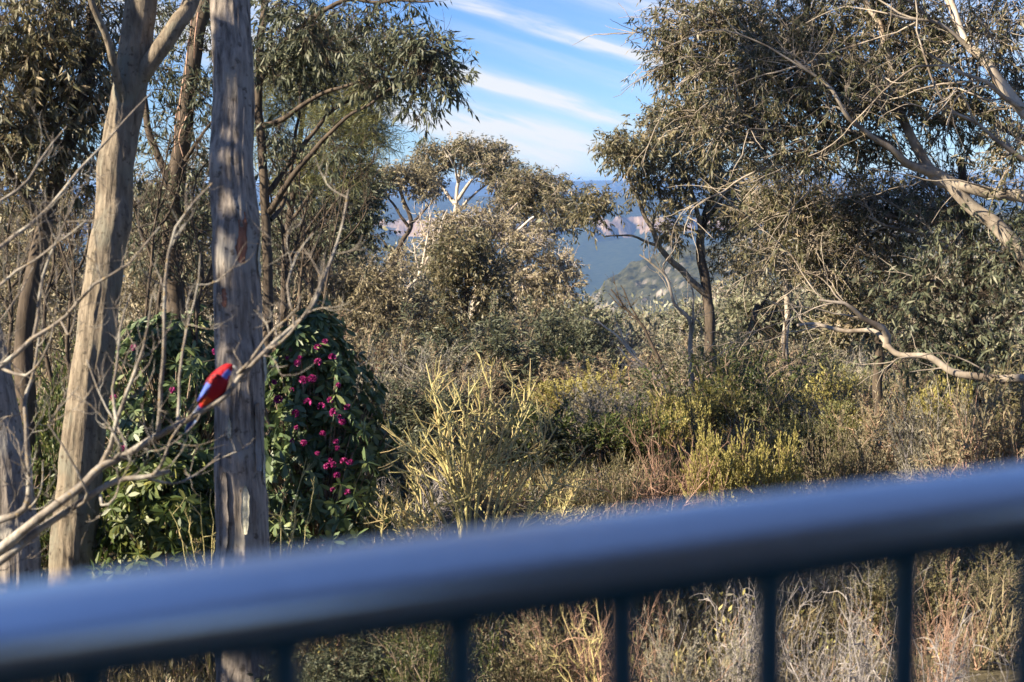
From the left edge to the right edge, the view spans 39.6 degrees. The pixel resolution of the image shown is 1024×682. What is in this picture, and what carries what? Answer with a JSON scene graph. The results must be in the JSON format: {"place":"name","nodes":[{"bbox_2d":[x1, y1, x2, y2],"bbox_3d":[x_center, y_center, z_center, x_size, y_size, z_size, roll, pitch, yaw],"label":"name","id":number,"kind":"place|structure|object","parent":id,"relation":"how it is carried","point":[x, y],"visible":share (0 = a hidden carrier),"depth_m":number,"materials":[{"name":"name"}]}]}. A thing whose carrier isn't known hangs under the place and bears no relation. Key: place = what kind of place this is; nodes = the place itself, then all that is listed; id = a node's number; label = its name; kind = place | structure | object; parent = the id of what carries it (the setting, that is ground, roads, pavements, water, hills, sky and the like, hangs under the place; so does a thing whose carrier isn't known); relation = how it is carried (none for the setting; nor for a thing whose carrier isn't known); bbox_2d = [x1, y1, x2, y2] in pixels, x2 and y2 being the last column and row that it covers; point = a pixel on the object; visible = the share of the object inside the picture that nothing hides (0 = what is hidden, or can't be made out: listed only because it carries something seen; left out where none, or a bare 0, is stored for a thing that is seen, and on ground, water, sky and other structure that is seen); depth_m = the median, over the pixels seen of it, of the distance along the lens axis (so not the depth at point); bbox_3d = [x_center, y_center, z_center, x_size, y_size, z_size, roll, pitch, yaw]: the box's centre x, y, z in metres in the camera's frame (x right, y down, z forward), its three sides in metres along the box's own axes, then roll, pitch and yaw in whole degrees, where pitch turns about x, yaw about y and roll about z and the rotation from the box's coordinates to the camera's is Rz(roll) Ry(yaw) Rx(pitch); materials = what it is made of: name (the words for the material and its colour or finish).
{"place":"outdoors","nodes":[
{"label":"outdoors","id":0,"kind":"place"},
{"bbox_2d":[21,231,725,317],"bbox_3d":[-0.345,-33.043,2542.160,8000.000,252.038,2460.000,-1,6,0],"label":"valley floor","id":1,"kind":"structure","parent":0,"point":[605,260],"depth_m":3448.51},
{"bbox_2d":[0,176,1023,200],"bbox_3d":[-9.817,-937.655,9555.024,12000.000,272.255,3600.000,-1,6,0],"label":"plateau","id":2,"kind":"structure","parent":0,"point":[472,188],"depth_m":8719.31,"materials":[{"name":"stone"}]},
{"bbox_2d":[0,0,1023,185],"label":"sky","id":3,"kind":"structure","parent":0,"point":[546,94],"materials":[{"name":"blue"}]},
{"bbox_2d":[2,191,1023,243],"bbox_3d":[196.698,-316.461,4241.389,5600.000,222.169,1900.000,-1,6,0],"label":"escarpment","id":4,"kind":"structure","parent":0,"point":[633,219],"depth_m":3892.67,"materials":[{"name":"stone"}]},
{"bbox_2d":[39,378,1016,681],"bbox_3d":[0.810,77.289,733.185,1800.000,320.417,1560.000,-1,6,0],"label":"ground","id":5,"kind":"structure","parent":0,"point":[996,672],"depth_m":13.73,"materials":[{"name":"plant"}]},
{"bbox_2d":[0,323,40,583],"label":"leaning gum tree","id":6,"kind":"object","parent":5,"relation":"on","point":[26,569],"visible":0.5,"depth_m":12.44,"materials":[{"name":"brown plant"}]},
{"bbox_2d":[0,114,63,386],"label":"dead sapling","id":7,"kind":"object","parent":5,"relation":"on","point":[10,313],"visible":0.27,"depth_m":17.97,"materials":[{"name":"wood"}]},
{"bbox_2d":[0,160,94,407],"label":"gum tree","id":8,"kind":"object","parent":5,"relation":"on","point":[62,304],"visible":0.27,"depth_m":29.79,"materials":[{"name":"green plant"}]},
{"bbox_2d":[2,149,96,398],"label":"dead sapling","id":9,"kind":"object","parent":5,"relation":"on","point":[67,342],"visible":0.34,"depth_m":18.97,"materials":[{"name":"wood"}]},
{"bbox_2d":[3,137,95,448],"bbox_3d":[-6.664,-0.746,20.144,1.880,6.196,1.409,2,7,20],"label":"dead sapling","id":10,"kind":"object","parent":5,"relation":"on","point":[46,358],"visible":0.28,"depth_m":19.99,"materials":[{"name":"brown plant"}]},
{"bbox_2d":[12,326,114,486],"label":"green shrub","id":11,"kind":"object","parent":5,"relation":"on","point":[45,420],"visible":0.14,"depth_m":19.84,"materials":[{"name":"green plant"}]},
{"bbox_2d":[17,377,131,575],"bbox_3d":[-5.160,1.819,16.199,1.674,2.705,1.903,-2,7,-14],"label":"green shrub","id":12,"kind":"object","parent":5,"relation":"on","point":[50,463],"visible":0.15,"depth_m":15.82,"materials":[{"name":"green plant"}]},
{"bbox_2d":[0,88,160,523],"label":"bare tree","id":13,"kind":"object","parent":5,"relation":"on","point":[26,506],"visible":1,"depth_m":8.10,"materials":[{"name":"brown plant"}]},
{"bbox_2d":[0,0,187,578],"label":"gum tree","id":14,"kind":"object","parent":5,"relation":"on","point":[36,69],"visible":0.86,"depth_m":15.64,"materials":[{"name":"brown plant"}]},
{"bbox_2d":[48,0,199,577],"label":"forked gum tree","id":15,"kind":"object","parent":5,"relation":"on","point":[137,61],"visible":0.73,"depth_m":13.84,"materials":[{"name":"beige plant"}]},
{"bbox_2d":[118,86,209,360],"bbox_3d":[-4.639,-0.473,19.233,1.728,5.879,1.350,-7,9,-43],"label":"dead sapling","id":16,"kind":"object","parent":5,"relation":"on","point":[151,254],"visible":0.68,"depth_m":19.00,"materials":[{"name":"brown plant"}]},
{"bbox_2d":[118,127,213,336],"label":"gum tree","id":17,"kind":"object","parent":5,"relation":"on","point":[136,289],"visible":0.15,"depth_m":35.81,"materials":[{"name":"green plant"}]},
{"bbox_2d":[88,0,255,358],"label":"gum tree","id":18,"kind":"object","parent":5,"relation":"on","point":[198,24],"visible":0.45,"depth_m":19.91,"materials":[{"name":"green plant"}]},
{"bbox_2d":[132,121,214,477],"bbox_3d":[-3.860,-0.008,16.966,1.615,5.520,1.620,-4,7,-26],"label":"dead sapling","id":19,"kind":"object","parent":5,"relation":"on","point":[197,304],"visible":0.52,"depth_m":16.97,"materials":[{"name":"brown plant"}]},
{"bbox_2d":[0,144,366,570],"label":"bare tree","id":20,"kind":"object","parent":5,"relation":"on","point":[18,534],"visible":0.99,"depth_m":7.47,"materials":[{"name":"brown plant"}]},
{"bbox_2d":[185,363,236,431],"bbox_3d":[-1.593,0.304,7.513,0.288,0.370,0.117,-1,6,0],"label":"parrot","id":21,"kind":"object","parent":20,"relation":"on","point":[217,380],"visible":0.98,"depth_m":7.47,"materials":[{"name":"red"}]},
{"bbox_2d":[102,301,267,552],"bbox_3d":[-4.085,1.121,17.247,2.425,3.299,3.084,-5,8,-33],"label":"rhododendron","id":22,"kind":"object","parent":5,"relation":"on","point":[195,372],"visible":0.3,"depth_m":16.71,"materials":[{"name":"green plant"}]},
{"bbox_2d":[84,444,306,673],"bbox_3d":[-3.388,2.078,14.277,2.491,2.096,2.566,5,8,40],"label":"rhododendron","id":23,"kind":"object","parent":5,"relation":"on","point":[139,528],"visible":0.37,"depth_m":13.85,"materials":[{"name":"green plant"}]},
{"bbox_2d":[209,0,268,681],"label":"stringybark tree","id":24,"kind":"object","parent":5,"relation":"on","point":[241,513],"visible":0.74,"depth_m":11.84,"materials":[{"name":"brown plant"}]},
{"bbox_2d":[254,107,334,337],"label":"tree","id":25,"kind":"object","parent":5,"relation":"on","point":[285,275],"visible":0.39,"depth_m":21.00,"materials":[{"name":"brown plant"}]},
{"bbox_2d":[255,113,365,338],"bbox_3d":[-3.062,-0.619,22.019,1.746,5.812,1.414,1,7,14],"label":"dead sapling","id":26,"kind":"object","parent":5,"relation":"on","point":[306,263],"visible":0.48,"depth_m":21.99,"materials":[{"name":"wood"}]},
{"bbox_2d":[271,125,385,343],"bbox_3d":[-3.110,-0.750,24.088,2.069,5.849,1.510,-1,6,0],"label":"dead sapling","id":27,"kind":"object","parent":5,"relation":"on","point":[343,240],"visible":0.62,"depth_m":23.99,"materials":[{"name":"wood"}]},
{"bbox_2d":[259,154,400,304],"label":"gum tree","id":28,"kind":"object","parent":5,"relation":"on","point":[366,226],"visible":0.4,"depth_m":33.41,"materials":[{"name":"green plant"}]},
{"bbox_2d":[264,294,406,551],"bbox_3d":[-2.052,1.246,14.653,2.542,3.502,2.302,5,8,39],"label":"rhododendron","id":29,"kind":"object","parent":5,"relation":"on","point":[319,416],"visible":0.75,"depth_m":14.31,"materials":[{"name":"green plant"}]},
{"bbox_2d":[253,0,418,426],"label":"casuarina tree","id":30,"kind":"object","parent":5,"relation":"on","point":[369,118],"visible":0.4,"depth_m":24.44,"materials":[{"name":"green plant"}]},
{"bbox_2d":[247,631,436,681],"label":"dark shrub","id":31,"kind":"object","parent":5,"relation":"on","point":[349,672],"visible":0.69,"depth_m":11.42,"materials":[{"name":"green plant"}]},
{"bbox_2d":[261,237,456,364],"bbox_3d":[-4.113,-0.373,37.685,5.272,4.766,3.343,1,7,15],"label":"gum tree","id":32,"kind":"object","parent":5,"relation":"on","point":[383,303],"visible":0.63,"depth_m":37.30,"materials":[{"name":"green plant"}]},
{"bbox_2d":[250,0,480,493],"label":"gum tree","id":33,"kind":"object","parent":5,"relation":"on","point":[417,55],"visible":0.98,"depth_m":19.29,"materials":[{"name":"green plant"}]},
{"bbox_2d":[340,311,446,391],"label":"tan shrub","id":34,"kind":"object","parent":5,"relation":"on","point":[386,341],"visible":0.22,"depth_m":29.85,"materials":[{"name":"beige plant"}]},
{"bbox_2d":[346,154,453,304],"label":"gum tree","id":35,"kind":"object","parent":5,"relation":"on","point":[428,179],"visible":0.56,"depth_m":54.79,"materials":[{"name":"green plant"}]},
{"bbox_2d":[371,463,448,636],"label":"yellow twig shrub","id":36,"kind":"object","parent":5,"relation":"on","point":[416,530],"visible":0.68,"depth_m":13.62,"materials":[{"name":"plant"}]},
{"bbox_2d":[356,362,487,461],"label":"dark shrub","id":37,"kind":"object","parent":5,"relation":"on","point":[406,406],"visible":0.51,"depth_m":23.73,"materials":[{"name":"green plant"}]},
{"bbox_2d":[345,320,508,437],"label":"grey shrub","id":38,"kind":"object","parent":5,"relation":"on","point":[421,363],"visible":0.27,"depth_m":28.18,"materials":[{"name":"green plant"}]},
{"bbox_2d":[365,413,492,520],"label":"dark shrub","id":39,"kind":"object","parent":5,"relation":"on","point":[399,462],"visible":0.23,"depth_m":19.22,"materials":[{"name":"green plant"}]},
{"bbox_2d":[364,621,506,681],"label":"heath bush","id":40,"kind":"object","parent":5,"relation":"on","point":[419,675],"visible":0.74,"depth_m":10.98,"materials":[{"name":"green plant"}]},
{"bbox_2d":[387,219,529,352],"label":"gum tree","id":41,"kind":"object","parent":5,"relation":"on","point":[468,256],"visible":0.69,"depth_m":41.54,"materials":[{"name":"green plant"}]},
{"bbox_2d":[361,293,559,410],"bbox_3d":[-1.371,0.437,34.004,5.030,3.299,4.367,-1,6,-5],"label":"dark shrub","id":42,"kind":"object","parent":5,"relation":"on","point":[499,344],"visible":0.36,"depth_m":33.39,"materials":[{"name":"green plant"}]},
{"bbox_2d":[398,130,531,328],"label":"gum tree","id":43,"kind":"object","parent":5,"relation":"on","point":[488,158],"visible":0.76,"depth_m":59.58,"materials":[{"name":"green plant"}]},
{"bbox_2d":[407,349,560,417],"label":"tan shrub","id":44,"kind":"object","parent":5,"relation":"on","point":[499,381],"visible":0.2,"depth_m":31.86,"materials":[{"name":"beige plant"}]},
{"bbox_2d":[376,339,607,536],"bbox_3d":[-0.395,1.446,14.123,2.076,2.920,1.915,-4,7,-24],"label":"yellow twig shrub","id":45,"kind":"object","parent":5,"relation":"on","point":[448,475],"visible":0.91,"depth_m":13.95,"materials":[{"name":"plant"}]},
{"bbox_2d":[412,198,593,356],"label":"gum tree","id":46,"kind":"object","parent":5,"relation":"on","point":[527,249],"visible":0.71,"depth_m":49.05,"materials":[{"name":"green plant"}]},
{"bbox_2d":[3,207,1020,391],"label":"tan scrub","id":47,"kind":"object","parent":5,"relation":"on","point":[414,240],"visible":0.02,"depth_m":49.15,"materials":[{"name":"beige plant"}]},
{"bbox_2d":[1,169,1023,387],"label":"bushland","id":48,"kind":"structure","parent":5,"relation":"on","point":[646,312],"depth_m":57.71,"materials":[{"name":"green plant"}]},
{"bbox_2d":[13,344,1016,681],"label":"grey understorey","id":49,"kind":"object","parent":5,"relation":"on","point":[537,498],"visible":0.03,"depth_m":13.67,"materials":[{"name":"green plant"}]},
{"bbox_2d":[439,390,595,484],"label":"gum shrub","id":50,"kind":"object","parent":5,"relation":"on","point":[547,437],"visible":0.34,"depth_m":21.75,"materials":[{"name":"green plant"}]},
{"bbox_2d":[13,345,1022,681],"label":"yellow understorey","id":51,"kind":"object","parent":5,"relation":"on","point":[717,599],"visible":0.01,"depth_m":13.49,"materials":[{"name":"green plant"}]},
{"bbox_2d":[35,341,1023,681],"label":"understorey scrub","id":52,"kind":"object","parent":5,"relation":"on","point":[821,643],"visible":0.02,"depth_m":13.35,"materials":[{"name":"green plant"}]},
{"bbox_2d":[476,161,588,343],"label":"gum tree","id":53,"kind":"object","parent":5,"relation":"on","point":[529,193],"visible":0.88,"depth_m":56.27,"materials":[{"name":"green plant"}]},
{"bbox_2d":[478,609,606,681],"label":"heath bush","id":54,"kind":"object","parent":5,"relation":"on","point":[535,674],"visible":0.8,"depth_m":11.55,"materials":[{"name":"green plant"}]},
{"bbox_2d":[527,607,605,681],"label":"yellow twig shrub","id":55,"kind":"object","parent":5,"relation":"on","point":[594,679],"visible":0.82,"depth_m":10.97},
{"bbox_2d":[498,607,645,681],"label":"bare shrub","id":56,"kind":"object","parent":5,"relation":"on","point":[580,671],"visible":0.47,"depth_m":11.35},
{"bbox_2d":[517,280,631,379],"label":"dark shrub","id":57,"kind":"object","parent":5,"relation":"on","point":[587,342],"visible":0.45,"depth_m":40.18,"materials":[{"name":"green plant"}]},
{"bbox_2d":[515,353,633,418],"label":"yellow shrub","id":58,"kind":"object","parent":5,"relation":"on","point":[547,390],"visible":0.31,"depth_m":29.86,"materials":[{"name":"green plant"}]},
{"bbox_2d":[469,379,686,483],"bbox_3d":[0.980,1.611,21.789,2.527,2.080,2.813,-6,9,-42],"label":"green shrub","id":59,"kind":"object","parent":5,"relation":"on","point":[566,429],"visible":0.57,"depth_m":21.68,"materials":[{"name":"green plant"}]},
{"bbox_2d":[541,290,628,359],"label":"gum tree","id":60,"kind":"object","parent":5,"relation":"on","point":[589,307],"visible":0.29,"depth_m":47.69,"materials":[{"name":"green plant"}]},
{"bbox_2d":[536,445,660,516],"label":"heath bush","id":61,"kind":"object","parent":5,"relation":"on","point":[607,496],"visible":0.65,"depth_m":18.02,"materials":[{"name":"green plant"}]},
{"bbox_2d":[549,361,659,469],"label":"grey shrub","id":62,"kind":"object","parent":5,"relation":"on","point":[590,402],"visible":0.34,"depth_m":23.98,"materials":[{"name":"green plant"}]},
{"bbox_2d":[522,348,697,416],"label":"tan shrub","id":63,"kind":"object","parent":5,"relation":"on","point":[565,372],"visible":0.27,"depth_m":33.07,"materials":[{"name":"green plant"}]},
{"bbox_2d":[585,397,673,480],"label":"yellow shrub","id":64,"kind":"object","parent":5,"relation":"on","point":[637,417],"visible":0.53,"depth_m":21.77,"materials":[{"name":"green plant"}]},
{"bbox_2d":[554,598,749,681],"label":"bare shrub","id":65,"kind":"object","parent":5,"relation":"on","point":[605,667],"visible":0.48,"depth_m":11.01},
{"bbox_2d":[575,400,744,513],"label":"bare shrub","id":66,"kind":"object","parent":5,"relation":"on","point":[655,500],"visible":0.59,"depth_m":18.21,"materials":[{"name":"plant"}]},
{"bbox_2d":[552,84,782,377],"bbox_3d":[3.670,-1.955,31.932,5.786,7.823,2.698,-4,7,-25],"label":"gum tree","id":67,"kind":"object","parent":5,"relation":"on","point":[628,154],"visible":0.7,"depth_m":31.36,"materials":[{"name":"green plant"}]},
{"bbox_2d":[632,388,711,468],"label":"yellow shrub","id":68,"kind":"object","parent":5,"relation":"on","point":[666,434],"visible":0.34,"depth_m":21.82,"materials":[{"name":"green plant"}]},
{"bbox_2d":[640,227,713,394],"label":"dead sapling","id":69,"kind":"object","parent":5,"relation":"on","point":[690,323],"visible":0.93,"depth_m":28.97,"materials":[{"name":"brown plant"}]},
{"bbox_2d":[654,392,730,496],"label":"yellow shrub","id":70,"kind":"object","parent":5,"relation":"on","point":[693,416],"visible":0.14,"depth_m":19.57,"materials":[{"name":"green plant"}]},
{"bbox_2d":[625,352,762,443],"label":"yellow shrub","id":71,"kind":"object","parent":5,"relation":"on","point":[705,385],"visible":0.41,"depth_m":24.95,"materials":[{"name":"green plant"}]},
{"bbox_2d":[637,597,753,681],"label":"grey shrub","id":72,"kind":"object","parent":5,"relation":"on","point":[666,676],"visible":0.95,"depth_m":10.86,"materials":[{"name":"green plant"}]},
{"bbox_2d":[657,290,744,348],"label":"shrub","id":73,"kind":"object","parent":5,"relation":"on","point":[679,318],"visible":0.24,"depth_m":49.71,"materials":[{"name":"green plant"}]},
{"bbox_2d":[673,303,779,402],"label":"feathery bush","id":74,"kind":"object","parent":5,"relation":"on","point":[745,361],"visible":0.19,"depth_m":28.97,"materials":[{"name":"plant"}]},
{"bbox_2d":[676,414,779,501],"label":"yellow shrub","id":75,"kind":"object","parent":5,"relation":"on","point":[718,477],"visible":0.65,"depth_m":17.91,"materials":[{"name":"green plant"}]},
{"bbox_2d":[623,334,840,448],"bbox_3d":[4.069,1.120,26.115,4.045,2.406,4.827,-2,7,-12],"label":"heath bush","id":76,"kind":"object","parent":5,"relation":"on","point":[764,384],"visible":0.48,"depth_m":25.84,"materials":[{"name":"green plant"}]},
{"bbox_2d":[690,576,825,681],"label":"bare shrub","id":77,"kind":"object","parent":5,"relation":"on","point":[794,620],"visible":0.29,"depth_m":12.04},
{"bbox_2d":[701,260,818,357],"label":"shrub","id":78,"kind":"object","parent":5,"relation":"on","point":[734,301],"visible":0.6,"depth_m":42.60,"materials":[{"name":"green plant"}]},
{"bbox_2d":[716,416,806,496],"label":"yellow shrub","id":79,"kind":"object","parent":5,"relation":"on","point":[778,478],"visible":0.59,"depth_m":17.90,"materials":[{"name":"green plant"}]},
{"bbox_2d":[704,371,828,445],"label":"feathery bush","id":80,"kind":"object","parent":5,"relation":"on","point":[752,405],"visible":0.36,"depth_m":25.00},
{"bbox_2d":[716,180,855,374],"bbox_3d":[6.731,-1.045,34.149,3.883,5.806,2.607,-1,6,0],"label":"gum tree","id":81,"kind":"object","parent":5,"relation":"on","point":[785,298],"visible":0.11,"depth_m":33.93,"materials":[{"name":"green plant"}]},
{"bbox_2d":[712,576,864,681],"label":"bare shrub","id":82,"kind":"object","parent":5,"relation":"on","point":[831,677],"visible":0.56,"depth_m":10.63,"materials":[{"name":"plant"}]},
{"bbox_2d":[573,0,1023,268],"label":"gum tree","id":83,"kind":"object","parent":5,"relation":"on","point":[779,59],"visible":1,"depth_m":17.84,"materials":[{"name":"green plant"}]},
{"bbox_2d":[736,389,864,486],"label":"yellow shrub","id":84,"kind":"object","parent":5,"relation":"on","point":[829,423],"visible":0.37,"depth_m":20.93,"materials":[{"name":"plant"}]},
{"bbox_2d":[766,360,895,438],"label":"yellow shrub","id":85,"kind":"object","parent":5,"relation":"on","point":[826,391],"visible":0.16,"depth_m":25.66,"materials":[{"name":"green plant"}]},
{"bbox_2d":[785,565,890,638],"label":"grey shrub","id":86,"kind":"object","parent":5,"relation":"on","point":[808,584],"visible":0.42,"depth_m":13.79,"materials":[{"name":"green plant"}]},
{"bbox_2d":[790,408,893,487],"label":"heath bush","id":87,"kind":"object","parent":5,"relation":"on","point":[842,455],"visible":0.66,"depth_m":18.50,"materials":[{"name":"green plant"}]},
{"bbox_2d":[690,75,1023,464],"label":"gum tree","id":88,"kind":"object","parent":5,"relation":"on","point":[815,248],"visible":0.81,"depth_m":20.29,"materials":[{"name":"green plant"}]},
{"bbox_2d":[784,560,931,681],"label":"bare shrub","id":89,"kind":"object","parent":5,"relation":"on","point":[862,670],"visible":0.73,"depth_m":10.50,"materials":[{"name":"plant"}]},
{"bbox_2d":[796,268,920,380],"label":"shrub","id":90,"kind":"object","parent":5,"relation":"on","point":[842,323],"visible":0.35,"depth_m":39.60,"materials":[{"name":"green plant"}]},
{"bbox_2d":[831,377,931,479],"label":"tan shrub","id":91,"kind":"object","parent":5,"relation":"on","point":[870,414],"visible":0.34,"depth_m":19.39,"materials":[{"name":"beige plant"}]},
{"bbox_2d":[833,405,939,482],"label":"heath bush","id":92,"kind":"object","parent":5,"relation":"on","point":[887,474],"visible":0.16,"depth_m":19.11,"materials":[{"name":"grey plant"}]},
{"bbox_2d":[812,557,971,642],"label":"yellow shrub","id":93,"kind":"object","parent":5,"relation":"on","point":[879,603],"visible":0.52,"depth_m":13.39,"materials":[{"name":"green plant"}]},
{"bbox_2d":[852,555,996,681],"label":"bare shrub","id":94,"kind":"object","parent":5,"relation":"on","point":[945,637],"visible":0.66,"depth_m":12.03,"materials":[{"name":"plant"}]},
{"bbox_2d":[870,361,994,478],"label":"grey shrub","id":95,"kind":"object","parent":5,"relation":"on","point":[919,451],"visible":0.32,"depth_m":17.53,"materials":[{"name":"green plant"}]},
{"bbox_2d":[846,159,1023,463],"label":"shrub","id":96,"kind":"object","parent":5,"relation":"on","point":[975,339],"visible":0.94,"depth_m":18.06,"materials":[{"name":"green plant"}]},
{"bbox_2d":[888,567,1014,681],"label":"bare shrub","id":97,"kind":"object","parent":5,"relation":"on","point":[951,660],"visible":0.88,"depth_m":9.82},
{"bbox_2d":[892,348,1023,554],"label":"tan shrub","id":98,"kind":"object","parent":5,"relation":"on","point":[964,451],"visible":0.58,"depth_m":16.54,"materials":[{"name":"beige plant"}]},
{"bbox_2d":[922,548,1016,647],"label":"heath bush","id":99,"kind":"object","parent":5,"relation":"on","point":[1009,580],"visible":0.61,"depth_m":14.01,"materials":[{"name":"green plant"}]},
{"bbox_2d":[924,343,1023,470],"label":"gum shrub","id":100,"kind":"object","parent":5,"relation":"on","point":[1017,397],"visible":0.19,"depth_m":17.07,"materials":[{"name":"green plant"}]},
{"bbox_2d":[584,210,1023,320],"bbox_3d":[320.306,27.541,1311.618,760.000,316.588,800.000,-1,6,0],"label":"spur hill","id":101,"kind":"structure","parent":0,"point":[635,278],"depth_m":1264.90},
{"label":"deck floor","id":102,"kind":"structure","parent":0,"visible":0},
{"bbox_2d":[0,462,1023,681],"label":"deck railing","id":103,"kind":"object","parent":102,"relation":"on","point":[282,609],"visible":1,"depth_m":1.00,"materials":[{"name":"metal"}]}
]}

